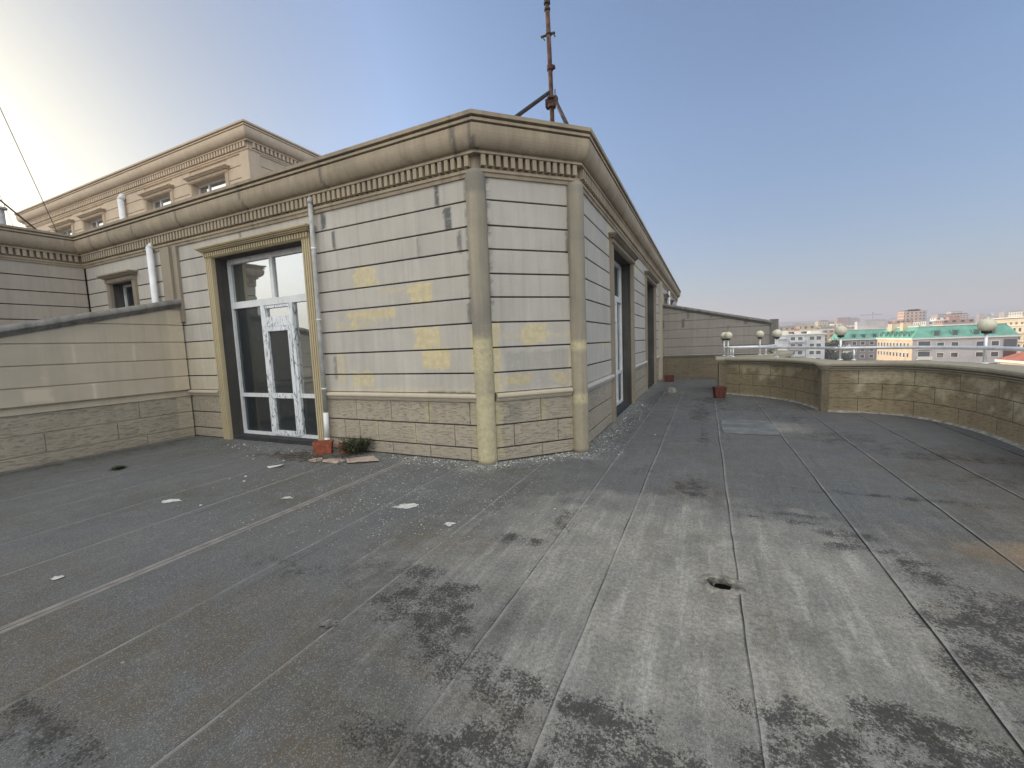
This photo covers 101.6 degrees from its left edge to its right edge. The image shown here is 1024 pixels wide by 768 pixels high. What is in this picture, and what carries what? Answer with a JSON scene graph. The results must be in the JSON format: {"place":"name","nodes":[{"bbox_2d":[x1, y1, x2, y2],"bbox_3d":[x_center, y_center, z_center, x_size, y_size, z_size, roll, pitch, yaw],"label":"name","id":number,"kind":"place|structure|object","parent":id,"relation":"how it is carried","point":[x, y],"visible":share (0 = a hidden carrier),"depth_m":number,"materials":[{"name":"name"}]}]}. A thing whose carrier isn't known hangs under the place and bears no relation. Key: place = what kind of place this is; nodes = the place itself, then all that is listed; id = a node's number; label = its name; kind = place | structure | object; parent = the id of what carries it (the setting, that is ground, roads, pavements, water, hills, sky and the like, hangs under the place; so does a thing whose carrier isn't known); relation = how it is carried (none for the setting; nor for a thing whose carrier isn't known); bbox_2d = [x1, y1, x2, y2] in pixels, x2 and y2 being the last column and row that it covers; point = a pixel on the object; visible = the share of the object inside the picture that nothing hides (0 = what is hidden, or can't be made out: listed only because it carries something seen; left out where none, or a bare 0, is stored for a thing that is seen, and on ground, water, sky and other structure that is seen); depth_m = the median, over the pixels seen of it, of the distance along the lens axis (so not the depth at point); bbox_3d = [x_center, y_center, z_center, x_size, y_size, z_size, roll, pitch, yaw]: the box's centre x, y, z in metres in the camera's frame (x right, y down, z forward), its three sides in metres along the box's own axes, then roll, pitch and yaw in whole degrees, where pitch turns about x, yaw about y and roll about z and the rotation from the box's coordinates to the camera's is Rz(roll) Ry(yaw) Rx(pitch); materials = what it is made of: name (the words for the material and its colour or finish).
{"place":"outdoors","nodes":[
{"label":"outdoors","id":0,"kind":"place"},
{"bbox_2d":[0,378,1023,767],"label":"terrace floor","id":1,"kind":"structure","parent":0,"point":[510,616],"depth_m":2.60,"materials":[{"name":"grey concrete"}]},
{"bbox_2d":[51,575,63,579],"bbox_3d":[-3.384,1.438,3.107,0.078,0.002,0.066,0,6,25],"label":"paint blot","id":2,"kind":"object","parent":1,"relation":"on","point":[55,577],"visible":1,"depth_m":3.10,"materials":[{"name":"white paint"}]},
{"bbox_2d":[0,299,194,473],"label":"partition wall","id":3,"kind":"structure","parent":1,"relation":"on","point":[79,386],"depth_m":7.06,"materials":[{"name":"stone"}]},
{"bbox_2d":[110,464,127,470],"bbox_3d":[-5.798,1.229,6.163,0.237,0.056,0.204,0,6,25],"label":"weed plant","id":4,"kind":"object","parent":1,"relation":"on","point":[117,467],"visible":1,"depth_m":6.14,"materials":[{"name":"green plant"}]},
{"bbox_2d":[162,499,182,502],"bbox_3d":[-3.807,1.304,4.689,0.224,0.002,0.136,-4,6,-19],"label":"paint blot","id":5,"kind":"object","parent":1,"relation":"on","point":[168,501],"visible":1,"depth_m":4.67,"materials":[{"name":"white paint"}]},
{"bbox_2d":[249,449,362,465],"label":"dry twigs","id":6,"kind":"object","parent":1,"relation":"on","point":[286,456],"visible":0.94,"depth_m":6.39,"materials":[{"name":"brown plant"}]},
{"bbox_2d":[308,457,322,462],"bbox_3d":[-2.904,1.121,6.191,0.186,0.014,0.233,-7,7,-40],"label":"board piece","id":7,"kind":"object","parent":1,"relation":"on","point":[315,460],"visible":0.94,"depth_m":6.18,"materials":[{"name":"brown wood"}]},
{"bbox_2d":[312,439,333,454],"bbox_3d":[-2.977,0.997,6.593,0.284,0.192,0.178,-3,6,-12],"label":"planter","id":8,"kind":"object","parent":1,"relation":"on","point":[322,447],"visible":0.98,"depth_m":6.52,"materials":[{"name":"ceramic"}]},
{"bbox_2d":[319,618,339,627],"bbox_3d":[-1.074,1.406,2.459,0.115,0.002,0.083,-4,6,-17],"label":"debris","id":9,"kind":"object","parent":1,"relation":"on","point":[328,623],"visible":1,"depth_m":2.46,"materials":[{"name":"grey"}]},
{"bbox_2d":[322,458,344,462],"bbox_3d":[-2.622,1.118,6.110,0.370,0.024,0.240,0,6,25],"label":"board piece","id":10,"kind":"object","parent":1,"relation":"on","point":[332,460],"visible":0.95,"depth_m":6.08,"materials":[{"name":"brown wood"}]},
{"bbox_2d":[338,442,352,453],"bbox_3d":[-2.613,1.005,6.569,0.210,0.152,0.158,-4,6,-18],"label":"planter","id":11,"kind":"object","parent":1,"relation":"on","point":[339,445],"visible":0.47,"depth_m":6.49,"materials":[{"name":"ceramic"}]},
{"bbox_2d":[334,435,374,453],"bbox_3d":[-2.422,0.924,6.499,0.657,0.270,0.648,0,6,25],"label":"weed plant","id":12,"kind":"object","parent":11,"relation":"in","point":[355,446],"visible":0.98,"depth_m":6.44,"materials":[{"name":"green plant"}]},
{"bbox_2d":[346,456,378,462],"bbox_3d":[-2.184,1.101,6.093,0.548,0.036,0.331,-3,5,-6],"label":"board piece","id":13,"kind":"object","parent":1,"relation":"on","point":[362,459],"visible":1,"depth_m":6.06,"materials":[{"name":"brown wood"}]},
{"bbox_2d":[394,503,418,508],"bbox_3d":[-1.080,1.237,4.238,0.269,0.002,0.139,-2,5,0],"label":"paint blot","id":14,"kind":"object","parent":1,"relation":"on","point":[407,506],"visible":1,"depth_m":4.24,"materials":[{"name":"white paint"}]},
{"bbox_2d":[199,404,655,534],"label":"plaster crumbs","id":15,"kind":"object","parent":1,"relation":"on","point":[495,465],"visible":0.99,"depth_m":5.84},
{"bbox_2d":[664,375,673,381],"bbox_3d":[5.777,-0.210,15.360,0.357,0.232,0.273,0,6,19],"label":"plant pot","id":16,"kind":"object","parent":1,"relation":"on","point":[668,378],"visible":1,"depth_m":15.24,"materials":[{"name":"ceramic"}]},
{"bbox_2d":[712,386,726,397],"bbox_3d":[5.352,0.212,10.785,0.284,0.292,0.284,-1,6,11],"label":"plant pot","id":17,"kind":"object","parent":1,"relation":"on","point":[719,391],"visible":1,"depth_m":10.67,"materials":[{"name":"ceramic"}]},
{"bbox_2d":[692,574,746,597],"bbox_3d":[1.342,1.395,2.708,0.332,0.245,0.268,0,6,25],"label":"floor drain","id":18,"kind":"object","parent":1,"relation":"in","point":[717,585],"visible":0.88,"depth_m":2.70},
{"bbox_2d":[663,303,778,377],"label":"partition wall","id":19,"kind":"structure","parent":1,"relation":"on","point":[692,343],"depth_m":15.95,"materials":[{"name":"stone"}]},
{"bbox_2d":[721,420,779,434],"bbox_3d":[4.099,0.741,7.242,0.850,0.015,1.250,0,6,25],"label":"repair patch","id":20,"kind":"object","parent":1,"relation":"on","point":[749,427],"visible":1,"depth_m":7.14,"materials":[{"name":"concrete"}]},
{"bbox_2d":[715,350,1023,449],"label":"parapet","id":21,"kind":"structure","parent":1,"relation":"on","point":[987,399],"depth_m":7.73,"materials":[{"name":"stone"}]},
{"bbox_2d":[720,332,725,355],"bbox_3d":[6.388,-1.204,12.581,0.216,0.712,0.216,0,6,25],"label":"globe lamp","id":22,"kind":"object","parent":21,"relation":"on","point":[722,336],"visible":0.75,"depth_m":12.56,"materials":[{"name":"white plastic"}]},
{"bbox_2d":[724,332,731,355],"bbox_3d":[6.189,-1.137,11.961,0.216,0.712,0.216,0,6,25],"label":"globe lamp","id":23,"kind":"object","parent":21,"relation":"on","point":[727,335],"visible":0.99,"depth_m":11.90,"materials":[{"name":"white glass"}]},
{"bbox_2d":[724,344,775,355],"bbox_3d":[7.825,-1.083,12.982,2.911,0.281,0.809,-5,6,-30],"label":"handrail","id":24,"kind":"object","parent":21,"relation":"on","point":[750,346],"visible":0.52,"depth_m":12.40,"materials":[{"name":"silver metal"}]},
{"bbox_2d":[756,331,763,354],"bbox_3d":[7.270,-1.208,12.248,0.216,0.712,0.216,0,6,25],"label":"globe lamp","id":25,"kind":"object","parent":21,"relation":"on","point":[759,334],"visible":1,"depth_m":12.19,"materials":[{"name":"white glass"}]},
{"bbox_2d":[772,329,781,356],"bbox_3d":[6.817,-1.047,10.748,0.216,0.712,0.216,0,6,25],"label":"globe lamp","id":26,"kind":"object","parent":21,"relation":"on","point":[776,333],"visible":0.98,"depth_m":10.69,"materials":[{"name":"white glass"}]},
{"bbox_2d":[727,346,836,356],"bbox_3d":[6.673,-0.789,10.377,0.450,0.281,3.268,-3,6,-12],"label":"handrail","id":27,"kind":"object","parent":21,"relation":"on","point":[793,347],"visible":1,"depth_m":10.49,"materials":[{"name":"silver metal"}]},
{"bbox_2d":[834,326,847,359],"bbox_3d":[6.880,-0.860,8.746,0.216,0.712,0.216,0,6,25],"label":"globe lamp","id":28,"kind":"object","parent":21,"relation":"on","point":[840,332],"visible":0.98,"depth_m":8.69,"materials":[{"name":"white glass"}]},
{"bbox_2d":[837,346,1023,359],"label":"handrail","id":29,"kind":"object","parent":21,"relation":"on","point":[1001,348],"visible":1,"depth_m":7.32,"materials":[{"name":"silver metal"}]},
{"bbox_2d":[977,318,996,362],"bbox_3d":[7.497,-0.681,6.607,0.216,0.712,0.216,0,6,25],"label":"globe lamp","id":30,"kind":"object","parent":21,"relation":"on","point":[986,326],"visible":0.97,"depth_m":6.56,"materials":[{"name":"white glass"}]},
{"bbox_2d":[718,402,1023,763],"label":"floor seams","id":31,"kind":"structure","parent":1,"relation":"in","point":[891,577],"depth_m":3.56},
{"bbox_2d":[0,0,1023,321],"label":"sky","id":32,"kind":"structure","parent":0,"point":[783,160],"materials":[{"name":"blue"}]},
{"bbox_2d":[668,387,675,392],"bbox_3d":[4.715,0.160,12.299,0.218,0.162,0.193,3,7,42],"label":"stone block","id":33,"kind":"object","parent":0,"point":[672,389],"depth_m":12.23,"materials":[{"name":"stone"}]},
{"bbox_2d":[779,316,998,325],"bbox_3d":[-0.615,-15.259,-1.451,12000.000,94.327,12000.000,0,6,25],"label":"ground","id":34,"kind":"structure","parent":0,"point":[790,323],"depth_m":1798.45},
{"bbox_2d":[0,109,680,464],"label":"stone building","id":35,"kind":"structure","parent":34,"relation":"on","point":[494,287],"depth_m":6.32,"materials":[{"name":"stone"}]},
{"bbox_2d":[0,206,7,224],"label":"vent pipe","id":36,"kind":"object","parent":35,"relation":"on","point":[2,215],"visible":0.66,"depth_m":9.15,"materials":[{"name":"white metal"}]},
{"bbox_2d":[0,199,35,228],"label":"overhead cable","id":37,"kind":"object","parent":35,"relation":"attached to","point":[17,214],"visible":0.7,"depth_m":9.38,"materials":[{"name":"black metal"}]},
{"bbox_2d":[0,108,57,232],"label":"overhead cable","id":38,"kind":"object","parent":35,"relation":"attached to","point":[28,169],"visible":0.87,"depth_m":9.50,"materials":[{"name":"black metal"}]},
{"bbox_2d":[123,284,133,306],"bbox_3d":[-8.364,-1.698,9.346,0.950,1.080,0.050,0,6,25],"label":"window","id":39,"kind":"structure","parent":35,"relation":"in","point":[128,292],"depth_m":9.46,"materials":[{"name":"grey glass"}]},
{"bbox_2d":[145,243,158,302],"bbox_3d":[-7.187,-1.043,8.573,0.128,3.628,0.203,0,6,25],"label":"drain pipe","id":40,"kind":"object","parent":35,"relation":"attached to","point":[152,272],"visible":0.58,"depth_m":8.39,"materials":[{"name":"white plastic"}]},
{"bbox_2d":[14,119,320,234],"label":"block","id":41,"kind":"structure","parent":35,"relation":"on","point":[236,151],"depth_m":12.93,"materials":[{"name":"beige stone"}]},
{"bbox_2d":[61,229,71,234],"bbox_3d":[-17.354,-5.444,16.494,1.400,1.300,0.050,0,6,25],"label":"window","id":42,"kind":"structure","parent":41,"relation":"in","point":[69,231],"depth_m":16.52,"materials":[{"name":"grey glass"}]},
{"bbox_2d":[90,218,102,227],"bbox_3d":[-15.176,-5.436,15.484,1.400,1.300,0.050,0,6,25],"label":"window","id":43,"kind":"structure","parent":41,"relation":"in","point":[99,222],"depth_m":15.52,"materials":[{"name":"grey glass"}]},
{"bbox_2d":[117,193,125,218],"bbox_3d":[-13.223,-5.014,14.351,0.200,2.920,0.278,0,6,25],"label":"drain pipe","id":44,"kind":"object","parent":41,"relation":"attached to","point":[121,198],"visible":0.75,"depth_m":14.16,"materials":[{"name":"white plastic"}]},
{"bbox_2d":[153,196,170,208],"bbox_3d":[-11.275,-5.421,13.675,1.400,1.300,0.050,0,6,25],"label":"window","id":45,"kind":"structure","parent":41,"relation":"in","point":[164,201],"depth_m":13.71,"materials":[{"name":"grey glass"}]},
{"bbox_2d":[198,178,225,193],"bbox_3d":[-8.848,-5.411,12.550,1.650,1.300,0.050,0,6,25],"label":"window","id":46,"kind":"structure","parent":41,"relation":"in","point":[219,183],"depth_m":12.57,"materials":[{"name":"grey glass"}]},
{"bbox_2d":[264,325,300,436],"bbox_3d":[-4.163,-0.047,7.569,0.700,1.995,0.137,0,6,25],"label":"door leaf","id":47,"kind":"structure","parent":35,"relation":"in","point":[278,339],"depth_m":7.61,"materials":[{"name":"white glass"}]},
{"bbox_2d":[307,196,329,439],"bbox_3d":[-3.104,-0.932,6.635,0.342,3.964,0.151,-5,6,-24],"label":"drain pipe","id":48,"kind":"object","parent":35,"relation":"attached to","point":[318,317],"visible":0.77,"depth_m":6.60,"materials":[{"name":"white plastic"}]},
{"bbox_2d":[515,0,568,123],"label":"rusty mast","id":49,"kind":"object","parent":35,"relation":"on","point":[551,103],"visible":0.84,"depth_m":7.31,"materials":[{"name":"metal"}]},
{"bbox_2d":[615,318,618,405],"bbox_3d":[2.283,-0.481,9.399,0.072,1.995,0.674,0,6,25],"label":"door leaf","id":50,"kind":"structure","parent":35,"relation":"in","point":[616,338],"depth_m":9.64,"materials":[{"name":"white plastic"}]},
{"bbox_2d":[778,327,795,330],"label":"city block","id":51,"kind":"structure","parent":34,"relation":"on","point":[784,329],"depth_m":277.30,"materials":[{"name":"beige concrete"}]},
{"bbox_2d":[779,326,795,327],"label":"building","id":52,"kind":"structure","parent":34,"relation":"on","point":[787,327],"depth_m":420.08,"materials":[{"name":"grey concrete"}]},
{"bbox_2d":[792,323,805,326],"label":"city block","id":53,"kind":"structure","parent":34,"relation":"on","point":[798,324],"depth_m":1125.92,"materials":[{"name":"grey concrete"}]},
{"bbox_2d":[782,326,821,333],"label":"building","id":54,"kind":"structure","parent":34,"relation":"on","point":[803,329],"depth_m":257.84,"materials":[{"name":"beige concrete"}]},
{"bbox_2d":[778,331,826,358],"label":"apartment building","id":55,"kind":"structure","parent":34,"relation":"on","point":[810,338],"depth_m":180.55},
{"bbox_2d":[815,320,834,326],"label":"tower block","id":56,"kind":"structure","parent":34,"relation":"on","point":[826,322],"depth_m":596.94,"materials":[{"name":"beige concrete"}]},
{"bbox_2d":[816,328,834,351],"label":"city block","id":57,"kind":"structure","parent":34,"relation":"on","point":[829,334],"depth_m":295.37,"materials":[{"name":"beige concrete"}]},
{"bbox_2d":[817,327,834,330],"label":"building","id":58,"kind":"structure","parent":34,"relation":"on","point":[827,328],"depth_m":349.74,"materials":[{"name":"beige concrete"}]},
{"bbox_2d":[816,324,835,327],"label":"city block","id":59,"kind":"structure","parent":34,"relation":"on","point":[822,325],"depth_m":428.98,"materials":[{"name":"beige concrete"}]},
{"bbox_2d":[824,337,838,359],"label":"dense tree","id":60,"kind":"object","parent":34,"relation":"on","point":[827,356],"visible":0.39,"depth_m":186.15,"materials":[{"name":"green plant"}]},
{"bbox_2d":[826,338,847,354],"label":"dense tree","id":61,"kind":"object","parent":34,"relation":"on","point":[843,345],"visible":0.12,"depth_m":189.34,"materials":[{"name":"green plant"}]},
{"bbox_2d":[830,324,854,326],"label":"city block","id":62,"kind":"structure","parent":34,"relation":"on","point":[841,324],"depth_m":429.93,"materials":[{"name":"white concrete"}]},
{"bbox_2d":[831,351,855,360],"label":"dense tree","id":63,"kind":"object","parent":34,"relation":"on","point":[848,357],"visible":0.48,"depth_m":171.64,"materials":[{"name":"green plant"}]},
{"bbox_2d":[837,325,853,329],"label":"city block","id":64,"kind":"structure","parent":34,"relation":"on","point":[850,328],"depth_m":346.85,"materials":[{"name":"beige concrete"}]},
{"bbox_2d":[834,317,857,324],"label":"tower block","id":65,"kind":"structure","parent":34,"relation":"on","point":[846,321],"depth_m":696.34,"materials":[{"name":"grey concrete"}]},
{"bbox_2d":[829,320,888,360],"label":"apartment building","id":66,"kind":"structure","parent":34,"relation":"on","point":[865,333],"depth_m":193.56,"materials":[{"name":"grey concrete"}]},
{"bbox_2d":[885,320,912,329],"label":"city block","id":67,"kind":"structure","parent":34,"relation":"on","point":[900,321],"depth_m":361.69,"materials":[{"name":"concrete"}]},
{"bbox_2d":[897,309,926,321],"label":"tower block","id":68,"kind":"structure","parent":34,"relation":"on","point":[917,315],"depth_m":417.74,"materials":[{"name":"beige concrete"}]},
{"bbox_2d":[913,318,945,325],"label":"city block","id":69,"kind":"structure","parent":34,"relation":"on","point":[929,323],"depth_m":294.30,"materials":[{"name":"white concrete"}]},
{"bbox_2d":[876,322,1021,363],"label":"apartment building","id":70,"kind":"structure","parent":34,"relation":"on","point":[907,334],"depth_m":134.02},
{"bbox_2d":[936,352,943,357],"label":"window","id":71,"kind":"structure","parent":70,"relation":"in","point":[939,354],"depth_m":134.44,"materials":[{"name":"grey glass"}]},
{"bbox_2d":[936,342,944,345],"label":"window","id":72,"kind":"structure","parent":70,"relation":"in","point":[938,343],"depth_m":134.09,"materials":[{"name":"grey glass"}]},
{"bbox_2d":[950,352,958,357],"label":"window","id":73,"kind":"structure","parent":70,"relation":"in","point":[952,354],"depth_m":133.03,"materials":[{"name":"grey glass"}]},
{"bbox_2d":[951,341,958,345],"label":"window","id":74,"kind":"structure","parent":70,"relation":"in","point":[952,343],"depth_m":132.67,"materials":[{"name":"grey glass"}]},
{"bbox_2d":[975,352,982,356],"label":"window","id":75,"kind":"structure","parent":70,"relation":"in","point":[977,354],"depth_m":130.62,"materials":[{"name":"grey glass"}]},
{"bbox_2d":[976,341,983,345],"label":"window","id":76,"kind":"structure","parent":70,"relation":"in","point":[978,343],"depth_m":130.27,"materials":[{"name":"grey glass"}]},
{"bbox_2d":[990,351,998,356],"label":"window","id":77,"kind":"structure","parent":70,"relation":"in","point":[992,353],"depth_m":129.16,"materials":[{"name":"grey glass"}]},
{"bbox_2d":[991,340,999,345],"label":"window","id":78,"kind":"structure","parent":70,"relation":"in","point":[994,342],"depth_m":128.81,"materials":[{"name":"grey glass"}]},
{"bbox_2d":[931,311,968,319],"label":"building","id":79,"kind":"structure","parent":34,"relation":"on","point":[963,316],"depth_m":594.96,"materials":[{"name":"grey concrete"}]},
{"bbox_2d":[934,316,973,324],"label":"city block","id":80,"kind":"structure","parent":34,"relation":"on","point":[952,320],"depth_m":232.53,"materials":[{"name":"concrete"}]},
{"bbox_2d":[975,317,986,322],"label":"city block","id":81,"kind":"structure","parent":34,"relation":"on","point":[977,319],"depth_m":1116.83,"materials":[{"name":"beige concrete"}]},
{"bbox_2d":[999,312,1009,317],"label":"city block","id":82,"kind":"structure","parent":34,"relation":"on","point":[1003,314],"depth_m":1127.10,"materials":[{"name":"beige concrete"}]},
{"bbox_2d":[991,316,1023,352],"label":"apartment building","id":83,"kind":"structure","parent":34,"relation":"on","point":[1016,324],"depth_m":159.53,"materials":[{"name":"beige concrete"}]},
{"bbox_2d":[995,352,1023,365],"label":"red roofed house","id":84,"kind":"structure","parent":34,"relation":"on","point":[1016,359],"depth_m":115.13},
{"bbox_2d":[1008,310,1023,316],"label":"building","id":85,"kind":"structure","parent":34,"relation":"on","point":[1018,313],"depth_m":370.55,"materials":[{"name":"beige concrete"}]}
]}

